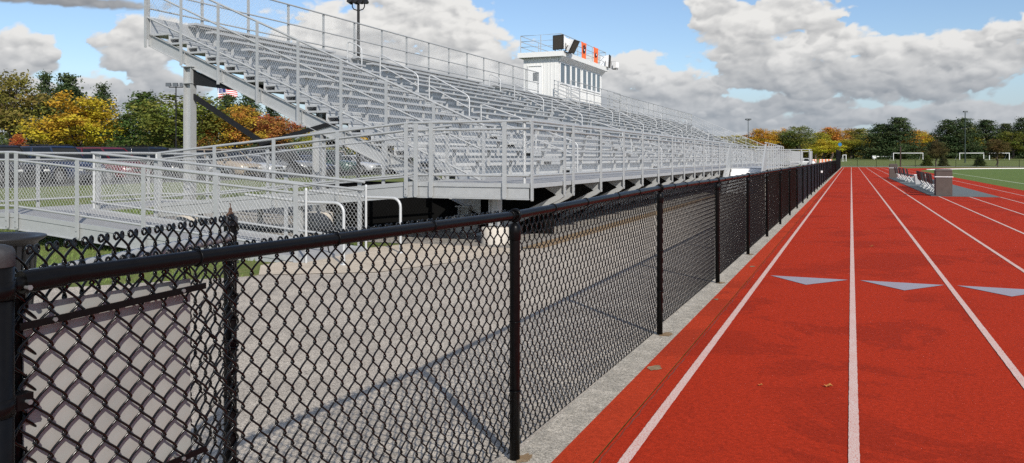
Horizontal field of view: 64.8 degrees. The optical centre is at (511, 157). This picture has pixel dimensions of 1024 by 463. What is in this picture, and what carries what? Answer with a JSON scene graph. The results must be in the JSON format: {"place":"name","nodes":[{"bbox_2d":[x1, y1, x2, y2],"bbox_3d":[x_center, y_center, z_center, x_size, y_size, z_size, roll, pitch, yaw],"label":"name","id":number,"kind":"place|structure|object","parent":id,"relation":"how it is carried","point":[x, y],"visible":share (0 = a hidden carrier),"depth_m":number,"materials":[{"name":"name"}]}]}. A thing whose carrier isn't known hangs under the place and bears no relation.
{"place":"outdoors","nodes":[
{"label":"outdoors","id":0,"kind":"place"},
{"bbox_2d":[34,185,773,462],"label":"asphalt path","id":1,"kind":"structure","parent":0,"point":[251,316],"depth_m":6.25,"materials":[{"name":"grey asphalt"}]},
{"bbox_2d":[0,232,46,303],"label":"waste bin","id":2,"kind":"object","parent":1,"relation":"on","point":[18,242],"visible":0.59,"depth_m":5.97,"materials":[{"name":"grey plastic"}]},
{"bbox_2d":[523,193,720,247],"bbox_3d":[15.343,1.481,49.037,0.420,0.001,77.700,0,0,23],"label":"dirt margin","id":3,"kind":"object","parent":1,"relation":"on","point":[555,243],"visible":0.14,"depth_m":16.01,"materials":[{"name":"brown soil"}]},
{"bbox_2d":[0,0,1023,154],"bbox_3d":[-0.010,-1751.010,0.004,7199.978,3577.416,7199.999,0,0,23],"label":"sky","id":4,"kind":"structure","parent":0,"point":[810,72],"depth_m":3359.29,"materials":[{"name":"white"}]},
{"bbox_2d":[0,159,1023,462],"bbox_3d":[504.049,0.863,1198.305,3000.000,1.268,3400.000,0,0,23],"label":"ground","id":5,"kind":"structure","parent":0,"point":[906,163],"depth_m":29.18,"materials":[{"name":"green plant"}]},
{"bbox_2d":[9,133,28,145],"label":"shrub","id":6,"kind":"object","parent":5,"relation":"on","point":[17,139],"visible":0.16,"depth_m":79.75,"materials":[{"name":"orange plant"}]},
{"bbox_2d":[0,68,60,145],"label":"maple tree","id":7,"kind":"object","parent":5,"relation":"on","point":[12,112],"visible":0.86,"depth_m":91.20,"materials":[{"name":"green plant"}]},
{"bbox_2d":[19,69,70,145],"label":"pine tree","id":8,"kind":"object","parent":5,"relation":"on","point":[45,78],"visible":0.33,"depth_m":96.66,"materials":[{"name":"green plant"}]},
{"bbox_2d":[32,72,99,146],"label":"pine tree","id":9,"kind":"object","parent":5,"relation":"on","point":[65,79],"visible":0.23,"depth_m":99.46,"materials":[{"name":"green plant"}]},
{"bbox_2d":[5,89,135,146],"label":"maple tree","id":10,"kind":"object","parent":5,"relation":"on","point":[74,122],"visible":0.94,"depth_m":84.60,"materials":[{"name":"yellow plant"}]},
{"bbox_2d":[80,81,124,146],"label":"pine tree","id":11,"kind":"object","parent":5,"relation":"on","point":[99,94],"visible":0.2,"depth_m":100.73,"materials":[{"name":"green plant"}]},
{"bbox_2d":[98,89,174,148],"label":"pine tree","id":12,"kind":"object","parent":5,"relation":"on","point":[129,126],"visible":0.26,"depth_m":86.69,"materials":[{"name":"green plant"}]},
{"bbox_2d":[0,207,354,285],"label":"grass","id":13,"kind":"structure","parent":5,"relation":"on","point":[96,246],"depth_m":12.47,"materials":[{"name":"green plant"}]},
{"bbox_2d":[125,91,244,148],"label":"linden tree","id":14,"kind":"object","parent":5,"relation":"on","point":[153,120],"visible":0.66,"depth_m":81.47,"materials":[{"name":"green plant"}]},
{"bbox_2d":[0,127,413,160],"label":"distant woods","id":15,"kind":"object","parent":5,"relation":"on","point":[3,140],"visible":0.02,"depth_m":127.34,"materials":[{"name":"green plant"}]},
{"bbox_2d":[196,133,219,146],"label":"tree","id":16,"kind":"object","parent":5,"relation":"on","point":[199,143],"visible":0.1,"depth_m":108.61,"materials":[{"name":"green plant"}]},
{"bbox_2d":[0,169,442,187],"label":"parking lot","id":17,"kind":"structure","parent":5,"relation":"on","point":[25,184],"depth_m":41.99,"materials":[{"name":"grey asphalt"}]},
{"bbox_2d":[0,144,49,185],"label":"parked suv","id":18,"kind":"object","parent":17,"relation":"on","point":[8,147],"visible":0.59,"depth_m":35.34,"materials":[{"name":"paint"}]},
{"bbox_2d":[13,144,105,184],"bbox_3d":[-21.773,0.293,38.493,4.780,1.867,2.220,0,0,22],"label":"parked suv","id":19,"kind":"object","parent":17,"relation":"on","point":[44,148],"visible":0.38,"depth_m":37.75,"materials":[{"name":"paint"}]},
{"bbox_2d":[69,147,151,182],"bbox_3d":[-20.814,0.347,41.041,4.980,1.760,2.260,0,0,22],"label":"parked minivan","id":20,"kind":"object","parent":17,"relation":"on","point":[99,149],"visible":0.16,"depth_m":40.29,"materials":[{"name":"paint"}]},
{"bbox_2d":[117,146,182,180],"bbox_3d":[-19.398,0.293,43.396,4.780,1.867,2.220,0,0,21],"label":"parked suv","id":21,"kind":"object","parent":17,"relation":"on","point":[145,149],"visible":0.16,"depth_m":42.76,"materials":[{"name":"paint"}]},
{"bbox_2d":[166,83,182,148],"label":"lamp pole","id":22,"kind":"object","parent":17,"relation":"on","point":[174,84],"visible":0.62,"depth_m":71.96,"materials":[{"name":"metal"}]},
{"bbox_2d":[174,155,228,178],"bbox_3d":[-18.381,0.512,45.919,4.680,1.430,2.120,0,0,24],"label":"parked sedan","id":23,"kind":"object","parent":17,"relation":"on","point":[202,167],"visible":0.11,"depth_m":45.28,"materials":[{"name":"paint"}]},
{"bbox_2d":[196,149,261,178],"bbox_3d":[-17.475,0.347,48.489,4.980,1.760,2.260,0,0,24],"label":"parked minivan","id":24,"kind":"object","parent":17,"relation":"on","point":[246,173],"visible":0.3,"depth_m":47.60,"materials":[{"name":"paint"}]},
{"bbox_2d":[243,155,286,176],"bbox_3d":[-16.587,0.512,51.066,4.680,1.430,2.120,0,0,24],"label":"parked sedan","id":25,"kind":"object","parent":17,"relation":"on","point":[270,164],"visible":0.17,"depth_m":50.44,"materials":[{"name":"paint"}]},
{"bbox_2d":[250,105,293,148],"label":"pine tree","id":26,"kind":"object","parent":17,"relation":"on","point":[269,110],"visible":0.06,"depth_m":105.64,"materials":[{"name":"green plant"}]},
{"bbox_2d":[249,148,311,176],"bbox_3d":[-15.250,0.293,53.454,4.780,1.867,2.220,0,0,23],"label":"parked suv","id":27,"kind":"object","parent":17,"relation":"on","point":[278,160],"visible":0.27,"depth_m":52.76,"materials":[{"name":"paint"}]},
{"bbox_2d":[280,155,334,175],"bbox_3d":[-14.474,0.512,56.079,4.680,1.430,2.120,0,0,24],"label":"parked sedan","id":28,"kind":"object","parent":17,"relation":"on","point":[304,157],"visible":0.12,"depth_m":55.43,"materials":[{"name":"paint"}]},
{"bbox_2d":[297,149,360,174],"bbox_3d":[-13.449,0.293,58.598,4.780,1.867,2.220,0,0,21],"label":"parked suv","id":29,"kind":"object","parent":17,"relation":"on","point":[346,162],"visible":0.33,"depth_m":57.71,"materials":[{"name":"paint"}]},
{"bbox_2d":[331,155,381,173],"bbox_3d":[-12.077,0.512,60.972,4.680,1.430,2.120,0,0,23],"label":"parked sedan","id":30,"kind":"object","parent":17,"relation":"on","point":[378,167],"visible":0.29,"depth_m":60.09,"materials":[{"name":"paint"}]},
{"bbox_2d":[355,155,395,173],"bbox_3d":[-10.927,0.512,63.439,4.680,1.430,2.120,0,0,21],"label":"parked sedan","id":31,"kind":"object","parent":17,"relation":"on","point":[367,158],"visible":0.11,"depth_m":62.72,"materials":[{"name":"paint"}]},
{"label":"flag pole","id":32,"kind":"object","parent":17,"relation":"on","visible":0},
{"bbox_2d":[217,88,237,98],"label":"flag","id":33,"kind":"object","parent":32,"relation":"attached to","point":[232,92],"visible":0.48,"depth_m":125.14,"materials":[{"name":"fabric"}]},
{"bbox_2d":[0,121,452,264],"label":"access ramp","id":34,"kind":"structure","parent":5,"relation":"on","point":[95,219],"depth_m":14.10,"materials":[{"name":"grey metal"}]},
{"bbox_2d":[201,93,252,148],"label":"pine tree","id":35,"kind":"object","parent":5,"relation":"on","point":[226,97],"visible":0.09,"depth_m":103.49,"materials":[{"name":"green plant"}]},
{"bbox_2d":[196,104,273,148],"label":"maple tree","id":36,"kind":"object","parent":5,"relation":"on","point":[234,135],"visible":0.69,"depth_m":84.80,"materials":[{"name":"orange plant"}]},
{"bbox_2d":[235,94,263,147],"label":"pine tree","id":37,"kind":"object","parent":5,"relation":"on","point":[246,100],"visible":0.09,"depth_m":105.39,"materials":[{"name":"green plant"}]},
{"bbox_2d":[249,114,309,147],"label":"maple tree","id":38,"kind":"object","parent":5,"relation":"on","point":[271,123],"visible":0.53,"depth_m":89.19,"materials":[{"name":"orange plant"}]},
{"bbox_2d":[290,131,332,148],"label":"tree","id":39,"kind":"object","parent":5,"relation":"on","point":[308,138],"visible":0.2,"depth_m":116.86,"materials":[{"name":"yellow plant"}]},
{"bbox_2d":[347,0,368,177],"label":"flood light pole","id":40,"kind":"object","parent":5,"relation":"on","point":[358,3],"visible":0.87,"depth_m":47.92,"materials":[{"name":"metal"}]},
{"bbox_2d":[259,243,520,274],"bbox_3d":[-1.751,1.477,11.775,2.640,0.001,4.050,0,0,23],"label":"concrete pad","id":41,"kind":"object","parent":5,"relation":"on","point":[277,268],"visible":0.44,"depth_m":11.72,"materials":[{"name":"grey concrete"}]},
{"bbox_2d":[146,186,726,247],"bbox_3d":[10.052,1.489,52.293,11.980,0.001,79.800,0,0,23],"label":"gravel bed","id":42,"kind":"object","parent":5,"relation":"on","point":[445,238],"depth_m":17.38,"materials":[{"name":"grey gravel"}]},
{"bbox_2d":[144,0,811,244],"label":"bleachers","id":43,"kind":"object","parent":42,"relation":"on","point":[504,143],"visible":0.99,"depth_m":19.68,"materials":[{"name":"metal"}]},
{"bbox_2d":[518,33,607,105],"bbox_3d":[3.492,-2.894,51.825,2.850,8.758,9.550,0,0,23],"label":"press box","id":44,"kind":"object","parent":43,"relation":"on","point":[550,67],"visible":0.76,"depth_m":48.18,"materials":[{"name":"white metal"}]},
{"bbox_2d":[528,65,541,93],"bbox_3d":[1.370,-4.335,47.875,0.900,2.340,0.043,0,0,23],"label":"door","id":45,"kind":"structure","parent":44,"relation":"in","point":[538,69],"depth_m":47.85,"materials":[{"name":"white paint"}]},
{"bbox_2d":[553,34,566,50],"bbox_3d":[2.873,-6.707,47.285,0.798,0.945,0.638,0,0,37],"label":"loudspeaker","id":46,"kind":"object","parent":44,"relation":"on","point":[559,42],"visible":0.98,"depth_m":47.01,"materials":[{"name":"white paint"}]},
{"bbox_2d":[560,62,565,84],"bbox_3d":[3.005,-5.025,47.956,0.048,1.300,0.960,0,0,23],"label":"window","id":47,"kind":"structure","parent":44,"relation":"in","point":[562,65],"depth_m":47.97,"materials":[{"name":"blue glass"}]},
{"bbox_2d":[566,64,570,85],"bbox_3d":[3.401,-5.025,48.896,0.048,1.300,0.960,0,0,23],"label":"window","id":48,"kind":"structure","parent":44,"relation":"in","point":[568,67],"depth_m":48.98,"materials":[{"name":"glass"}]},
{"bbox_2d":[565,38,579,53],"bbox_3d":[3.420,-6.610,47.436,0.608,0.900,0.760,33,16,27],"label":"loudspeaker","id":49,"kind":"object","parent":44,"relation":"on","point":[571,45],"visible":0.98,"depth_m":47.19,"materials":[{"name":"white paint"}]},
{"bbox_2d":[571,65,575,87],"bbox_3d":[3.796,-5.025,49.837,0.048,1.300,0.960,0,0,23],"label":"window","id":50,"kind":"structure","parent":44,"relation":"in","point":[573,69],"depth_m":49.86,"materials":[{"name":"blue glass"}]},
{"bbox_2d":[576,67,580,88],"bbox_3d":[4.192,-5.025,50.777,0.048,1.300,0.960,0,0,23],"label":"window","id":51,"kind":"structure","parent":44,"relation":"in","point":[578,70],"depth_m":50.76,"materials":[{"name":"blue glass"}]},
{"bbox_2d":[581,41,585,58],"bbox_3d":[4.547,-6.730,50.920,0.075,1.130,1.040,0,0,23],"label":"banner","id":52,"kind":"object","parent":44,"relation":"attached to","point":[583,45],"visible":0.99,"depth_m":50.91,"materials":[{"name":"orange fabric"}]},
{"bbox_2d":[582,69,586,89],"bbox_3d":[4.672,-5.025,51.920,0.048,1.300,0.960,0,0,23],"label":"window","id":53,"kind":"structure","parent":44,"relation":"in","point":[584,72],"depth_m":51.92,"materials":[{"name":"glass"}]},
{"bbox_2d":[587,71,591,91],"bbox_3d":[5.068,-5.025,52.860,0.048,1.300,0.960,0,0,23],"label":"window","id":54,"kind":"structure","parent":44,"relation":"in","point":[589,74],"depth_m":52.90,"materials":[{"name":"grey glass"}]},
{"bbox_2d":[592,72,595,92],"bbox_3d":[5.463,-5.025,53.800,0.048,1.300,0.960,0,0,23],"label":"window","id":55,"kind":"structure","parent":44,"relation":"in","point":[593,74],"depth_m":53.72,"materials":[{"name":"glass"}]},
{"bbox_2d":[594,47,597,63],"bbox_3d":[5.555,-6.730,53.317,0.075,1.130,1.040,0,0,23],"label":"banner","id":56,"kind":"object","parent":44,"relation":"attached to","point":[596,55],"visible":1,"depth_m":53.34,"materials":[{"name":"orange fabric"}]},
{"bbox_2d":[596,74,600,93],"bbox_3d":[5.859,-5.025,54.741,0.048,1.300,0.960,0,0,23],"label":"window","id":57,"kind":"structure","parent":44,"relation":"in","point":[598,77],"depth_m":54.78,"materials":[{"name":"grey glass"}]},
{"bbox_2d":[600,55,610,67],"bbox_3d":[6.429,-6.601,55.462,0.638,0.945,0.798,4,1,14],"label":"loudspeaker","id":58,"kind":"object","parent":44,"relation":"on","point":[606,59],"visible":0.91,"depth_m":55.17,"materials":[{"name":"white paint"}]},
{"bbox_2d":[611,61,618,69],"bbox_3d":[7.173,-6.415,55.971,0.494,0.585,0.395,0,0,-39],"label":"loudspeaker","id":59,"kind":"object","parent":44,"relation":"attached to","point":[614,65],"visible":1,"depth_m":55.86,"materials":[{"name":"white paint"}]},
{"bbox_2d":[505,167,841,462],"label":"mow strip","id":60,"kind":"object","parent":5,"relation":"on","point":[555,437],"visible":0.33,"depth_m":5.49,"materials":[{"name":"concrete"}]},
{"bbox_2d":[0,160,835,462],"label":"chain link fence","id":61,"kind":"object","parent":60,"relation":"on","point":[782,192],"visible":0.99,"depth_m":3.42,"materials":[{"name":"black metal"}]},
{"bbox_2d":[20,278,205,462],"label":"fence sign","id":62,"kind":"object","parent":61,"relation":"attached to","point":[49,325],"visible":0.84,"depth_m":2.10,"materials":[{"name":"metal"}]},
{"bbox_2d":[15,203,238,462],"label":"fence gate","id":63,"kind":"structure","parent":61,"relation":"attached to","point":[229,220],"depth_m":2.68,"materials":[{"name":"black metal"}]},
{"bbox_2d":[516,254,753,462],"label":"dirt patches","id":64,"kind":"object","parent":60,"relation":"on","point":[526,457],"visible":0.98,"depth_m":5.66,"materials":[{"name":"brown soil"}]},
{"bbox_2d":[836,149,840,171],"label":"windscreen fence","id":65,"kind":"object","parent":60,"relation":"on","point":[838,159],"visible":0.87,"depth_m":99.16,"materials":[{"name":"black fabric"}]},
{"bbox_2d":[720,135,767,151],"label":"tree","id":66,"kind":"object","parent":5,"relation":"on","point":[739,140],"visible":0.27,"depth_m":233.03,"materials":[{"name":"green plant"}]},
{"bbox_2d":[742,128,781,152],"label":"tree","id":67,"kind":"object","parent":5,"relation":"on","point":[760,134],"visible":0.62,"depth_m":237.23,"materials":[{"name":"yellow plant"}]},
{"bbox_2d":[765,128,801,152],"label":"tree","id":68,"kind":"object","parent":5,"relation":"on","point":[775,132],"visible":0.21,"depth_m":243.34,"materials":[{"name":"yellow plant"}]},
{"bbox_2d":[775,125,822,150],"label":"tree","id":69,"kind":"object","parent":5,"relation":"on","point":[790,137],"visible":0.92,"depth_m":235.81,"materials":[{"name":"green plant"}]},
{"bbox_2d":[799,158,815,163],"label":"parked sedan","id":70,"kind":"object","parent":5,"relation":"on","point":[806,160],"visible":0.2,"depth_m":138.96,"materials":[{"name":"paint"}]},
{"bbox_2d":[799,132,832,158],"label":"tree","id":71,"kind":"object","parent":5,"relation":"on","point":[823,136],"visible":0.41,"depth_m":244.44,"materials":[{"name":"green plant"}]},
{"bbox_2d":[819,159,831,161],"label":"barricade","id":72,"kind":"object","parent":5,"relation":"on","point":[822,160],"visible":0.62,"depth_m":149.97,"materials":[{"name":"white paint"}]},
{"bbox_2d":[805,139,846,158],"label":"tree","id":73,"kind":"object","parent":5,"relation":"on","point":[824,146],"visible":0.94,"depth_m":212.62,"materials":[{"name":"yellow plant"}]},
{"bbox_2d":[819,126,850,158],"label":"tree","id":74,"kind":"object","parent":5,"relation":"on","point":[835,133],"visible":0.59,"depth_m":248.10,"materials":[{"name":"orange plant"}]},
{"bbox_2d":[841,128,856,158],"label":"tree","id":75,"kind":"object","parent":5,"relation":"on","point":[851,138],"visible":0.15,"depth_m":261.65,"materials":[{"name":"green plant"}]},
{"bbox_2d":[835,139,869,158],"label":"tree","id":76,"kind":"object","parent":5,"relation":"on","point":[853,144],"visible":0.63,"depth_m":224.97,"materials":[{"name":"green plant"}]},
{"bbox_2d":[848,128,871,158],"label":"tree","id":77,"kind":"object","parent":5,"relation":"on","point":[855,135],"visible":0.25,"depth_m":250.01,"materials":[{"name":"green plant"}]},
{"bbox_2d":[849,123,915,158],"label":"conifer tree","id":78,"kind":"object","parent":5,"relation":"on","point":[873,136],"visible":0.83,"depth_m":213.42,"materials":[{"name":"green plant"}]},
{"bbox_2d":[744,140,1023,158],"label":"distant woods","id":79,"kind":"object","parent":5,"relation":"on","point":[828,156],"visible":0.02,"depth_m":264.27,"materials":[{"name":"green plant"}]},
{"bbox_2d":[869,117,927,158],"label":"conifer tree","id":80,"kind":"object","parent":5,"relation":"on","point":[899,133],"visible":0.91,"depth_m":210.21,"materials":[{"name":"green plant"}]},
{"bbox_2d":[895,129,928,145],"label":"tree","id":81,"kind":"object","parent":5,"relation":"on","point":[915,138],"visible":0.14,"depth_m":248.63,"materials":[{"name":"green plant"}]},
{"bbox_2d":[914,130,936,158],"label":"tree","id":82,"kind":"object","parent":5,"relation":"on","point":[924,134],"visible":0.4,"depth_m":250.65,"materials":[{"name":"yellow plant"}]},
{"bbox_2d":[919,155,933,165],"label":"young conifer","id":83,"kind":"object","parent":5,"relation":"on","point":[927,159],"visible":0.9,"depth_m":147.59,"materials":[{"name":"green plant"}]},
{"bbox_2d":[918,140,942,148],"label":"tree","id":84,"kind":"object","parent":5,"relation":"on","point":[926,143],"visible":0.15,"depth_m":232.64,"materials":[{"name":"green plant"}]},
{"bbox_2d":[844,159,1023,166],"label":"field fence","id":85,"kind":"object","parent":5,"relation":"on","point":[947,163],"visible":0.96,"depth_m":130.90,"materials":[{"name":"black metal"}]},
{"bbox_2d":[922,141,948,165],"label":"young tree","id":86,"kind":"object","parent":5,"relation":"on","point":[934,150],"visible":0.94,"depth_m":149.34,"materials":[{"name":"green plant"}]},
{"bbox_2d":[938,156,950,165],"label":"young conifer","id":87,"kind":"object","parent":5,"relation":"on","point":[943,161],"visible":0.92,"depth_m":145.75,"materials":[{"name":"green plant"}]},
{"bbox_2d":[920,119,972,158],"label":"conifer tree","id":88,"kind":"object","parent":5,"relation":"on","point":[943,134],"visible":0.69,"depth_m":220.20,"materials":[{"name":"green plant"}]},
{"bbox_2d":[963,111,967,162],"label":"lamp pole","id":89,"kind":"object","parent":5,"relation":"on","point":[965,140],"visible":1,"depth_m":171.90,"materials":[{"name":"grey metal"}]},
{"bbox_2d":[943,117,992,158],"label":"conifer tree","id":90,"kind":"object","parent":5,"relation":"on","point":[971,137],"visible":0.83,"depth_m":218.06,"materials":[{"name":"green plant"}]},
{"bbox_2d":[973,156,986,165],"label":"young conifer","id":91,"kind":"object","parent":5,"relation":"on","point":[979,158],"visible":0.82,"depth_m":145.70,"materials":[{"name":"green plant"}]},
{"bbox_2d":[966,119,1009,158],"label":"conifer tree","id":92,"kind":"object","parent":5,"relation":"on","point":[985,127],"visible":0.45,"depth_m":224.50,"materials":[{"name":"green plant"}]},
{"bbox_2d":[983,139,1011,165],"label":"young tree","id":93,"kind":"object","parent":5,"relation":"on","point":[997,147],"visible":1,"depth_m":149.52,"materials":[{"name":"green plant"}]},
{"bbox_2d":[991,123,1017,158],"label":"conifer tree","id":94,"kind":"object","parent":5,"relation":"on","point":[1004,126],"visible":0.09,"depth_m":229.06,"materials":[{"name":"green plant"}]},
{"bbox_2d":[989,131,1023,158],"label":"tree","id":95,"kind":"object","parent":5,"relation":"on","point":[1015,144],"visible":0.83,"depth_m":213.42,"materials":[{"name":"green plant"}]},
{"bbox_2d":[990,116,1023,158],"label":"conifer tree","id":96,"kind":"object","parent":5,"relation":"on","point":[1019,125],"visible":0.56,"depth_m":215.96,"materials":[{"name":"green plant"}]},
{"bbox_2d":[551,167,1023,462],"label":"running track","id":97,"kind":"structure","parent":0,"point":[903,335],"depth_m":6.21,"materials":[{"name":"red rubber"}]},
{"bbox_2d":[887,177,998,196],"bbox_3d":[23.261,1.470,45.435,2.650,0.014,32.000,0,0,23],"label":"rubber mat","id":98,"kind":"object","parent":97,"relation":"on","point":[958,191],"visible":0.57,"depth_m":36.19,"materials":[{"name":"grey rubber"}]},
{"bbox_2d":[889,164,897,177],"bbox_3d":[28.197,0.949,59.632,0.600,1.028,0.660,0,0,23],"label":"kit box","id":99,"kind":"object","parent":98,"relation":"on","point":[892,174],"visible":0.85,"depth_m":59.38,"materials":[{"name":"white paint"}]},
{"bbox_2d":[922,172,933,189],"bbox_3d":[19.127,1.067,36.943,0.550,0.807,0.500,0,0,19],"label":"folding chair","id":100,"kind":"object","parent":98,"relation":"on","point":[924,177],"visible":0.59,"depth_m":36.93,"materials":[{"name":"black plastic"}]},
{"bbox_2d":[927,173,933,191],"bbox_3d":[18.139,1.067,34.580,0.550,0.807,0.500,0,0,21],"label":"folding chair","id":101,"kind":"object","parent":98,"relation":"on","point":[928,174],"visible":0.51,"depth_m":34.60,"materials":[{"name":"black plastic"}]},
{"bbox_2d":[933,169,952,195],"bbox_3d":[16.835,0.949,31.486,0.640,1.028,0.660,0,0,23],"label":"kit box","id":102,"kind":"object","parent":98,"relation":"on","point":[942,182],"visible":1,"depth_m":31.22,"materials":[{"name":"white paint"}]},
{"bbox_2d":[868,166,950,166],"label":"path","id":103,"kind":"structure","parent":0,"point":[911,166],"depth_m":139.07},
{"bbox_2d":[913,174,925,183],"bbox_3d":[22.752,1.194,44.998,0.610,0.538,0.760,0,0,23],"label":"storage tub","id":104,"kind":"object","parent":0,"point":[916,180],"visible":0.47,"depth_m":44.77,"materials":[{"name":"white paint"}]},
{"bbox_2d":[922,168,1023,189],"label":"playing field","id":105,"kind":"structure","parent":0,"point":[1010,177],"depth_m":67.91,"materials":[{"name":"plant"}]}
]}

